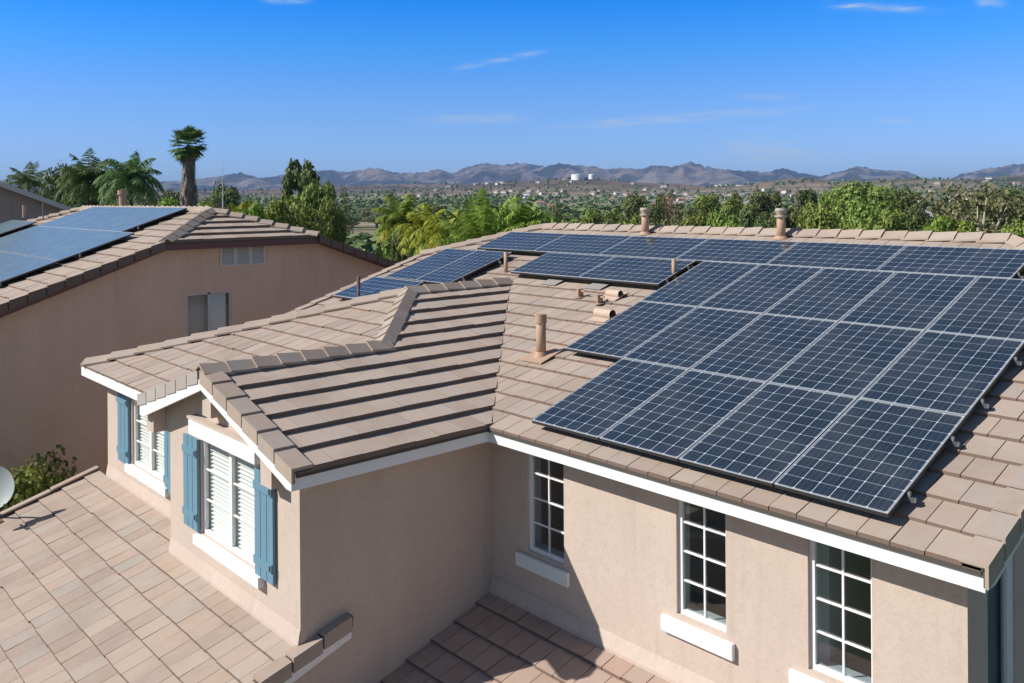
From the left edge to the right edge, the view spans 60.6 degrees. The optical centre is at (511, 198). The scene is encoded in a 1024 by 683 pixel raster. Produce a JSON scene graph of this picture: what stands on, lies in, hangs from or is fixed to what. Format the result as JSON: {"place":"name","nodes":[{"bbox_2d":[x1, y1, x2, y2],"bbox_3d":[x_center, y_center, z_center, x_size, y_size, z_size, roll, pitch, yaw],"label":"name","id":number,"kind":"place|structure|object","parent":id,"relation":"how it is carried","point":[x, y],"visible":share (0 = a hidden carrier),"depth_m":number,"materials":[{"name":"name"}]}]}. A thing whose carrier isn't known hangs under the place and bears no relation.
{"place":"outdoors","nodes":[
{"label":"outdoors","id":0,"kind":"place"},
{"bbox_2d":[0,181,71,223],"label":"stucco house","id":1,"kind":"structure","parent":0,"point":[13,199],"depth_m":30.74,"materials":[{"name":"paint"}]},
{"bbox_2d":[0,162,1023,191],"bbox_3d":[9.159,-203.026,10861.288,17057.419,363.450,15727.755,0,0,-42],"label":"mountains","id":2,"kind":"structure","parent":0,"point":[689,173],"depth_m":7917.29,"materials":[{"name":"grey stone"}]},
{"bbox_2d":[0,0,1023,181],"label":"sky","id":3,"kind":"structure","parent":0,"point":[929,89],"materials":[{"name":"blue"}]},
{"bbox_2d":[36,175,1023,235],"bbox_3d":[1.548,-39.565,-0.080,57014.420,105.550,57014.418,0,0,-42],"label":"ground","id":4,"kind":"structure","parent":0,"point":[371,229],"depth_m":1913.23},
{"bbox_2d":[3,161,50,195],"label":"queen palm","id":5,"kind":"object","parent":4,"relation":"on","point":[25,180],"visible":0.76,"depth_m":87.51,"materials":[{"name":"green plant"}]},
{"bbox_2d":[0,444,77,511],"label":"garden shrub","id":6,"kind":"object","parent":4,"relation":"on","point":[26,480],"visible":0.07,"depth_m":15.04,"materials":[{"name":"green plant"}]},
{"bbox_2d":[40,160,85,207],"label":"dark tree","id":7,"kind":"object","parent":4,"relation":"on","point":[52,178],"visible":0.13,"depth_m":81.95,"materials":[{"name":"green plant"}]},
{"bbox_2d":[53,147,115,207],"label":"queen palm","id":8,"kind":"object","parent":4,"relation":"on","point":[88,175],"visible":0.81,"depth_m":65.10,"materials":[{"name":"green plant"}]},
{"bbox_2d":[92,150,165,206],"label":"queen palm","id":9,"kind":"object","parent":4,"relation":"on","point":[131,178],"visible":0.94,"depth_m":63.31,"materials":[{"name":"green plant"}]},
{"bbox_2d":[168,123,207,206],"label":"fan palm","id":10,"kind":"object","parent":4,"relation":"on","point":[188,156],"visible":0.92,"depth_m":79.47,"materials":[{"name":"green plant"}]},
{"bbox_2d":[0,190,398,491],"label":"neighbour house","id":11,"kind":"structure","parent":4,"relation":"on","point":[189,270],"depth_m":17.90,"materials":[{"name":"paint"}]},
{"bbox_2d":[186,291,230,336],"bbox_3d":[-6.585,2.642,18.940,1.200,1.430,0.185,0,0,-42],"label":"window","id":12,"kind":"structure","parent":11,"relation":"in","point":[210,311],"depth_m":18.97,"materials":[{"name":"metal"}]},
{"bbox_3d":[-10.977,0.719,22.833,0.060,0.115,6.970,0,0,-42],"label":"mounting rail","id":13,"kind":"object","parent":11,"relation":"on","visible":0},
{"bbox_2d":[47,207,114,226],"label":"solar panel","id":14,"kind":"object","parent":13,"relation":"on","point":[73,219],"visible":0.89,"depth_m":24.63,"materials":[{"name":"blue glass"}]},
{"bbox_2d":[59,207,126,227],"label":"solar panel","id":15,"kind":"object","parent":13,"relation":"on","point":[89,218],"visible":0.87,"depth_m":23.89,"materials":[{"name":"blue glass"}]},
{"bbox_2d":[70,207,140,228],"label":"solar panel","id":16,"kind":"object","parent":13,"relation":"on","point":[102,218],"visible":0.87,"depth_m":23.16,"materials":[{"name":"blue glass"}]},
{"bbox_2d":[81,207,154,229],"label":"solar panel","id":17,"kind":"object","parent":13,"relation":"on","point":[115,218],"visible":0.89,"depth_m":22.42,"materials":[{"name":"blue glass"}]},
{"bbox_2d":[93,207,170,230],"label":"solar panel","id":18,"kind":"object","parent":13,"relation":"on","point":[131,218],"visible":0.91,"depth_m":21.69,"materials":[{"name":"blue glass"}]},
{"bbox_2d":[106,207,186,231],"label":"solar panel","id":19,"kind":"object","parent":13,"relation":"on","point":[147,219],"visible":0.93,"depth_m":20.86,"materials":[{"name":"blue glass"}]},
{"bbox_3d":[-11.831,1.250,21.518,0.060,0.115,7.950,0,0,-42],"label":"mounting rail","id":20,"kind":"object","parent":11,"relation":"on","visible":0},
{"bbox_2d":[0,227,64,250],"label":"solar panel","id":21,"kind":"object","parent":20,"relation":"attached to","point":[26,239],"visible":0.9,"depth_m":22.98,"materials":[{"name":"blue glass"}]},
{"bbox_2d":[1,228,75,252],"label":"solar panel","id":22,"kind":"object","parent":20,"relation":"attached to","point":[37,240],"visible":0.88,"depth_m":22.20,"materials":[{"name":"blue glass"}]},
{"bbox_2d":[11,229,88,254],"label":"solar panel","id":23,"kind":"object","parent":20,"relation":"attached to","point":[48,241],"visible":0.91,"depth_m":21.47,"materials":[{"name":"blue glass"}]},
{"bbox_2d":[22,230,103,255],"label":"solar panel","id":24,"kind":"object","parent":20,"relation":"attached to","point":[60,243],"visible":0.89,"depth_m":20.73,"materials":[{"name":"blue glass"}]},
{"bbox_2d":[33,231,118,258],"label":"solar panel","id":25,"kind":"object","parent":20,"relation":"attached to","point":[68,246],"visible":0.89,"depth_m":19.98,"materials":[{"name":"blue glass"}]},
{"bbox_2d":[46,232,133,261],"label":"solar panel","id":26,"kind":"object","parent":20,"relation":"attached to","point":[86,247],"visible":0.95,"depth_m":19.17,"materials":[{"name":"blue glass"}]},
{"bbox_3d":[-12.933,1.775,20.505,0.060,0.115,7.950,0,0,-42],"label":"mounting rail","id":27,"kind":"object","parent":11,"relation":"on","visible":0},
{"bbox_2d":[0,256,43,273],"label":"solar panel","id":28,"kind":"object","parent":27,"relation":"attached to","point":[18,264],"visible":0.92,"depth_m":19.20,"materials":[{"name":"blue glass"}]},
{"bbox_2d":[0,258,57,282],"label":"solar panel","id":29,"kind":"object","parent":27,"relation":"on","point":[23,270],"visible":1,"depth_m":18.30,"materials":[{"name":"blue glass"}]},
{"bbox_2d":[213,181,239,211],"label":"dark tree","id":30,"kind":"object","parent":4,"relation":"on","point":[230,195],"visible":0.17,"depth_m":128.01,"materials":[{"name":"green plant"}]},
{"bbox_2d":[236,197,266,219],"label":"lime tree","id":31,"kind":"object","parent":4,"relation":"on","point":[255,209],"visible":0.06,"depth_m":55.53,"materials":[{"name":"green plant"}]},
{"bbox_2d":[262,195,295,225],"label":"lime tree","id":32,"kind":"object","parent":4,"relation":"on","point":[279,210],"visible":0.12,"depth_m":59.03,"materials":[{"name":"green plant"}]},
{"bbox_2d":[277,158,323,205],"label":"eucalyptus tree","id":33,"kind":"object","parent":4,"relation":"on","point":[306,175],"visible":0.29,"depth_m":98.47,"materials":[{"name":"green plant"}]},
{"bbox_2d":[288,203,326,236],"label":"broadleaf tree","id":34,"kind":"object","parent":4,"relation":"on","point":[306,222],"visible":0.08,"depth_m":61.74,"materials":[{"name":"green plant"}]},
{"bbox_2d":[283,177,336,229],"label":"broadleaf tree","id":35,"kind":"object","parent":4,"relation":"on","point":[315,198],"visible":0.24,"depth_m":76.78,"materials":[{"name":"green plant"}]},
{"bbox_2d":[317,196,347,243],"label":"broadleaf tree","id":36,"kind":"object","parent":4,"relation":"on","point":[332,216],"visible":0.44,"depth_m":69.27,"materials":[{"name":"green plant"}]},
{"bbox_2d":[356,208,384,227],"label":"grey green shrub","id":37,"kind":"object","parent":4,"relation":"on","point":[362,211],"visible":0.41,"depth_m":329.39,"materials":[{"name":"green plant"}]},
{"bbox_2d":[374,207,415,259],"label":"broadleaf tree","id":38,"kind":"object","parent":4,"relation":"on","point":[384,248],"visible":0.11,"depth_m":69.26,"materials":[{"name":"green plant"}]},
{"bbox_2d":[371,190,426,260],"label":"queen palm","id":39,"kind":"object","parent":4,"relation":"on","point":[396,217],"visible":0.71,"depth_m":49.56,"materials":[{"name":"green plant"}]},
{"bbox_2d":[389,231,412,261],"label":"dark tree","id":40,"kind":"object","parent":4,"relation":"on","point":[395,255],"visible":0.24,"depth_m":59.92,"materials":[{"name":"green plant"}]},
{"bbox_2d":[397,204,444,255],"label":"queen palm","id":41,"kind":"object","parent":4,"relation":"on","point":[419,222],"visible":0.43,"depth_m":47.55,"materials":[{"name":"green plant"}]},
{"bbox_2d":[409,209,493,255],"bbox_3d":[-2.503,4.364,40.055,4.322,8.029,4.286,0,0,-42],"label":"queen palm","id":42,"kind":"object","parent":4,"relation":"on","point":[438,233],"visible":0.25,"depth_m":39.33,"materials":[{"name":"green plant"}]},
{"bbox_2d":[427,188,524,248],"bbox_3d":[-1.195,3.973,35.861,4.525,8.792,4.610,0,0,11],"label":"queen palm","id":43,"kind":"object","parent":4,"relation":"on","point":[478,220],"visible":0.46,"depth_m":35.69,"materials":[{"name":"green plant"}]},
{"bbox_2d":[0,208,1023,682],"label":"stucco house","id":44,"kind":"structure","parent":4,"relation":"on","point":[392,486],"depth_m":9.55,"materials":[{"name":"paint"}]},
{"bbox_2d":[0,466,14,522],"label":"satellite dish","id":45,"kind":"object","parent":44,"relation":"on","point":[7,485],"visible":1,"depth_m":13.01,"materials":[{"name":"grey paint"}]},
{"bbox_2d":[116,392,170,496],"bbox_3d":[-5.241,3.538,12.894,0.405,1.200,2.250,0,0,-42],"label":"window","id":46,"kind":"structure","parent":44,"relation":"in","point":[151,450],"depth_m":13.10,"materials":[{"name":"white paint"}]},
{"bbox_2d":[182,414,275,588],"bbox_3d":[-3.173,3.383,10.083,0.450,1.540,2.330,0,0,-42],"label":"window","id":47,"kind":"structure","parent":44,"relation":"in","point":[240,512],"depth_m":10.02,"materials":[{"name":"white paint"}]},
{"bbox_2d":[333,276,423,299],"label":"solar panel","id":48,"kind":"object","parent":44,"relation":"attached to","point":[374,285],"visible":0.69,"depth_m":16.54,"materials":[{"name":"blue glass"}]},
{"bbox_2d":[515,454,569,587],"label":"window","id":49,"kind":"structure","parent":44,"relation":"in","point":[546,476],"depth_m":10.14,"materials":[{"name":"white paint"}]},
{"bbox_2d":[491,250,1023,278],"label":"mounting rail","id":50,"kind":"object","parent":44,"relation":"attached to","point":[1018,276],"visible":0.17,"depth_m":10.53,"materials":[{"name":"metal"}]},
{"bbox_2d":[477,232,566,252],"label":"solar panel","id":51,"kind":"object","parent":50,"relation":"on","point":[530,242],"visible":1,"depth_m":17.33,"materials":[{"name":"blue glass"}]},
{"bbox_2d":[534,234,631,254],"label":"solar panel","id":52,"kind":"object","parent":50,"relation":"on","point":[591,244],"visible":0.97,"depth_m":16.14,"materials":[{"name":"blue glass"}]},
{"bbox_2d":[599,236,708,258],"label":"solar panel","id":53,"kind":"object","parent":50,"relation":"on","point":[656,247],"visible":0.88,"depth_m":14.92,"materials":[{"name":"blue glass"}]},
{"bbox_2d":[676,238,797,264],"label":"solar panel","id":54,"kind":"object","parent":50,"relation":"on","point":[760,252],"visible":0.93,"depth_m":13.71,"materials":[{"name":"blue glass"}]},
{"bbox_2d":[767,242,905,270],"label":"solar panel","id":55,"kind":"object","parent":50,"relation":"on","point":[871,257],"visible":1,"depth_m":12.50,"materials":[{"name":"blue glass"}]},
{"bbox_2d":[877,245,1023,278],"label":"solar panel","id":56,"kind":"object","parent":50,"relation":"on","point":[985,262],"visible":0.99,"depth_m":11.30,"materials":[{"name":"blue glass"}]},
{"bbox_2d":[899,491,916,504],"bbox_3d":[1.863,2.412,8.446,0.140,0.118,4.017,0,0,-42],"label":"mounting rail","id":57,"kind":"object","parent":44,"relation":"attached to","point":[909,498],"visible":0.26,"depth_m":6.98,"materials":[{"name":"metal"}]},
{"bbox_2d":[599,370,765,461],"bbox_3d":[1.799,2.223,9.146,1.625,0.041,0.984,-23,15,-40],"label":"solar panel","id":58,"kind":"object","parent":57,"relation":"on","point":[677,419],"visible":1,"depth_m":9.07,"materials":[{"name":"blue glass"}]},
{"bbox_2d":[679,383,856,486],"bbox_3d":[2.474,2.218,8.408,1.625,0.041,0.984,-23,15,-40],"label":"solar panel","id":59,"kind":"object","parent":57,"relation":"on","point":[768,434],"visible":1,"depth_m":8.33,"materials":[{"name":"blue glass"}]},
{"bbox_2d":[774,398,965,517],"bbox_3d":[3.150,2.213,7.671,1.625,0.041,0.984,-23,15,-40],"label":"solar panel","id":60,"kind":"object","parent":57,"relation":"on","point":[872,457],"visible":1,"depth_m":7.58,"materials":[{"name":"blue glass"}]},
{"bbox_2d":[977,399,988,408],"bbox_3d":[2.678,1.917,9.873,0.140,0.118,5.017,0,0,-42],"label":"mounting rail","id":61,"kind":"object","parent":44,"relation":"attached to","point":[981,404],"visible":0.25,"depth_m":8.04,"materials":[{"name":"metal"}]},
{"bbox_2d":[565,301,696,359],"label":"solar panel","id":62,"kind":"object","parent":61,"relation":"on","point":[624,333],"visible":1,"depth_m":11.61,"materials":[{"name":"blue glass"}]},
{"bbox_2d":[623,307,762,369],"bbox_3d":[2.275,1.730,10.941,1.625,0.040,0.984,-23,15,-40],"label":"solar panel","id":63,"kind":"object","parent":61,"relation":"on","point":[693,338],"visible":1,"depth_m":10.89,"materials":[{"name":"blue glass"}]},
{"bbox_2d":[691,314,837,382],"bbox_3d":[2.950,1.726,10.204,1.625,0.040,0.984,-23,15,-40],"label":"solar panel","id":64,"kind":"object","parent":61,"relation":"on","point":[766,348],"visible":1,"depth_m":10.15,"materials":[{"name":"blue glass"}]},
{"bbox_2d":[768,322,923,398],"bbox_3d":[3.626,1.721,9.466,1.625,0.040,0.984,-23,15,-40],"label":"solar panel","id":65,"kind":"object","parent":61,"relation":"on","point":[856,360],"visible":1,"depth_m":9.41,"materials":[{"name":"blue glass"}]},
{"bbox_2d":[859,331,1023,418],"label":"solar panel","id":66,"kind":"object","parent":61,"relation":"on","point":[956,374],"visible":1,"depth_m":8.66,"materials":[{"name":"blue glass"}]},
{"bbox_2d":[1001,556,1012,682],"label":"window","id":67,"kind":"structure","parent":44,"relation":"in","point":[1007,575],"depth_m":7.17,"materials":[{"name":"white paint"}]},
{"bbox_3d":[3.829,1.419,10.931,0.140,0.118,5.017,0,0,-42],"label":"mounting rail","id":68,"kind":"object","parent":44,"relation":"attached to","visible":0},
{"bbox_2d":[641,261,759,306],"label":"solar panel","id":69,"kind":"object","parent":68,"relation":"on","point":[698,285],"visible":0.99,"depth_m":12.69,"materials":[{"name":"blue glass"}]},
{"bbox_2d":[699,264,823,313],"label":"solar panel","id":70,"kind":"object","parent":68,"relation":"attached to","point":[762,288],"visible":1,"depth_m":11.95,"materials":[{"name":"blue glass"}]},
{"bbox_2d":[764,268,895,321],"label":"solar panel","id":71,"kind":"object","parent":68,"relation":"on","point":[833,294],"visible":1,"depth_m":11.21,"materials":[{"name":"blue glass"}]},
{"bbox_2d":[840,272,977,331],"bbox_3d":[4.777,1.223,10.524,1.625,0.042,0.984,-23,15,-40],"label":"solar panel","id":72,"kind":"object","parent":68,"relation":"attached to","point":[917,301],"visible":1,"depth_m":10.47,"materials":[{"name":"blue glass"}]},
{"bbox_2d":[926,277,1023,340],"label":"solar panel","id":73,"kind":"object","parent":68,"relation":"on","point":[991,307],"visible":1,"depth_m":9.74,"materials":[{"name":"blue glass"}]},
{"bbox_3d":[1.671,1.123,14.763,0.140,0.118,3.292,0,0,-42],"label":"mounting rail","id":74,"kind":"object","parent":44,"relation":"attached to","visible":0},
{"bbox_2d":[511,252,614,278],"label":"solar panel","id":75,"kind":"object","parent":74,"relation":"on","point":[564,265],"visible":1,"depth_m":15.15,"materials":[{"name":"blue glass"}]},
{"bbox_2d":[578,256,695,285],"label":"solar panel","id":76,"kind":"object","parent":74,"relation":"on","point":[641,271],"visible":1,"depth_m":13.93,"materials":[{"name":"blue glass"}]},
{"bbox_3d":[-1.517,1.492,16.601,0.140,0.118,2.012,0,0,-42],"label":"mounting rail","id":77,"kind":"object","parent":44,"relation":"attached to","visible":0},
{"bbox_2d":[385,248,477,280],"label":"solar panel","id":78,"kind":"object","parent":77,"relation":"on","point":[427,265],"visible":0.98,"depth_m":17.26,"materials":[{"name":"blue glass"}]},
{"bbox_2d":[415,250,511,283],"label":"solar panel","id":79,"kind":"object","parent":77,"relation":"on","point":[466,266],"visible":0.82,"depth_m":16.48,"materials":[{"name":"blue glass"}]},
{"bbox_2d":[490,194,549,229],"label":"queen palm","id":80,"kind":"object","parent":4,"relation":"on","point":[529,218],"visible":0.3,"depth_m":41.60,"materials":[{"name":"plant"}]},
{"bbox_2d":[34,174,1023,254],"bbox_3d":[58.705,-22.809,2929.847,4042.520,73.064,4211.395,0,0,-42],"label":"distant woodland","id":81,"kind":"object","parent":4,"relation":"on","point":[366,242],"visible":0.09,"depth_m":1182.25,"materials":[{"name":"green plant"}]},
{"bbox_2d":[570,208,603,223],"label":"broadleaf tree","id":82,"kind":"object","parent":4,"relation":"on","point":[593,216],"visible":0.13,"depth_m":109.39,"materials":[{"name":"green plant"}]},
{"bbox_2d":[601,208,627,224],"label":"broadleaf tree","id":83,"kind":"object","parent":4,"relation":"on","point":[615,217],"visible":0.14,"depth_m":119.22,"materials":[{"name":"green plant"}]},
{"bbox_2d":[623,191,646,223],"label":"dark tree","id":84,"kind":"object","parent":4,"relation":"on","point":[633,205],"visible":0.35,"depth_m":148.99,"materials":[{"name":"green plant"}]},
{"bbox_2d":[634,202,670,225],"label":"dark tree","id":85,"kind":"object","parent":4,"relation":"on","point":[657,215],"visible":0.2,"depth_m":103.47,"materials":[{"name":"green plant"}]},
{"bbox_2d":[659,190,683,225],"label":"rust brown tree","id":86,"kind":"object","parent":4,"relation":"on","point":[671,208],"visible":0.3,"depth_m":165.30,"materials":[{"name":"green plant"}]},
{"bbox_2d":[670,204,707,225],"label":"olive toned tree","id":87,"kind":"object","parent":4,"relation":"on","point":[688,213],"visible":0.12,"depth_m":107.97,"materials":[{"name":"green plant"}]},
{"bbox_2d":[680,211,710,226],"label":"broadleaf tree","id":88,"kind":"object","parent":4,"relation":"on","point":[698,221],"visible":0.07,"depth_m":73.82,"materials":[{"name":"green plant"}]},
{"bbox_2d":[692,192,721,224],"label":"broadleaf tree","id":89,"kind":"object","parent":4,"relation":"on","point":[709,203],"visible":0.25,"depth_m":147.73,"materials":[{"name":"green plant"}]},
{"bbox_2d":[706,209,742,227],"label":"broadleaf tree","id":90,"kind":"object","parent":4,"relation":"on","point":[722,219],"visible":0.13,"depth_m":72.22,"materials":[{"name":"green plant"}]},
{"bbox_2d":[720,193,758,226],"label":"broadleaf tree","id":91,"kind":"object","parent":4,"relation":"on","point":[733,205],"visible":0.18,"depth_m":139.15,"materials":[{"name":"green plant"}]},
{"bbox_2d":[738,203,768,227],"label":"dark tree","id":92,"kind":"object","parent":4,"relation":"on","point":[746,219],"visible":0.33,"depth_m":110.00,"materials":[{"name":"green plant"}]},
{"bbox_2d":[748,187,788,224],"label":"dark tree","id":93,"kind":"object","parent":4,"relation":"on","point":[764,203],"visible":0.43,"depth_m":149.60,"materials":[{"name":"green plant"}]},
{"bbox_2d":[767,203,799,227],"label":"dark tree","id":94,"kind":"object","parent":4,"relation":"on","point":[793,220],"visible":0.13,"depth_m":79.96,"materials":[{"name":"green plant"}]},
{"bbox_2d":[782,189,817,227],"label":"dark tree","id":95,"kind":"object","parent":4,"relation":"on","point":[804,197],"visible":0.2,"depth_m":139.36,"materials":[{"name":"green plant"}]},
{"bbox_2d":[796,199,839,229],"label":"broadleaf tree","id":96,"kind":"object","parent":4,"relation":"on","point":[821,216],"visible":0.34,"depth_m":76.78,"materials":[{"name":"green plant"}]},
{"bbox_2d":[844,196,882,229],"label":"broadleaf tree","id":97,"kind":"object","parent":4,"relation":"on","point":[859,213],"visible":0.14,"depth_m":81.60,"materials":[{"name":"green plant"}]},
{"bbox_2d":[829,179,900,229],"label":"broadleaf tree","id":98,"kind":"object","parent":4,"relation":"on","point":[866,194],"visible":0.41,"depth_m":123.00,"materials":[{"name":"green plant"}]},
{"bbox_2d":[859,206,909,230],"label":"broadleaf tree","id":99,"kind":"object","parent":4,"relation":"on","point":[895,220],"visible":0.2,"depth_m":73.13,"materials":[{"name":"green plant"}]},
{"bbox_2d":[890,209,926,231],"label":"dark tree","id":100,"kind":"object","parent":4,"relation":"on","point":[916,217],"visible":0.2,"depth_m":83.39,"materials":[{"name":"green plant"}]},
{"bbox_2d":[891,184,928,227],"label":"dark tree","id":101,"kind":"object","parent":4,"relation":"on","point":[907,201],"visible":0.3,"depth_m":134.53,"materials":[{"name":"green plant"}]},
{"bbox_2d":[920,214,949,231],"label":"lime tree","id":102,"kind":"object","parent":4,"relation":"on","point":[939,227],"visible":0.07,"depth_m":54.26,"materials":[{"name":"green plant"}]},
{"bbox_2d":[931,209,975,232],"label":"lime tree","id":103,"kind":"object","parent":4,"relation":"on","point":[954,226],"visible":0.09,"depth_m":57.95,"materials":[{"name":"green plant"}]},
{"bbox_2d":[922,182,1023,233],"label":"eucalyptus tree","id":104,"kind":"object","parent":4,"relation":"on","point":[996,216],"visible":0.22,"depth_m":64.33,"materials":[{"name":"green plant"}]},
{"bbox_2d":[1000,217,1023,237],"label":"broadleaf tree","id":105,"kind":"object","parent":4,"relation":"on","point":[1016,227],"visible":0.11,"depth_m":55.46,"materials":[{"name":"green plant"}]},
{"bbox_2d":[532,358,688,440],"bbox_3d":[1.123,2.228,9.883,1.625,0.041,0.984,-23,15,-40],"label":"solar panel","id":106,"kind":"object","parent":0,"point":[601,403],"visible":1,"depth_m":9.81,"materials":[{"name":"blue glass"}]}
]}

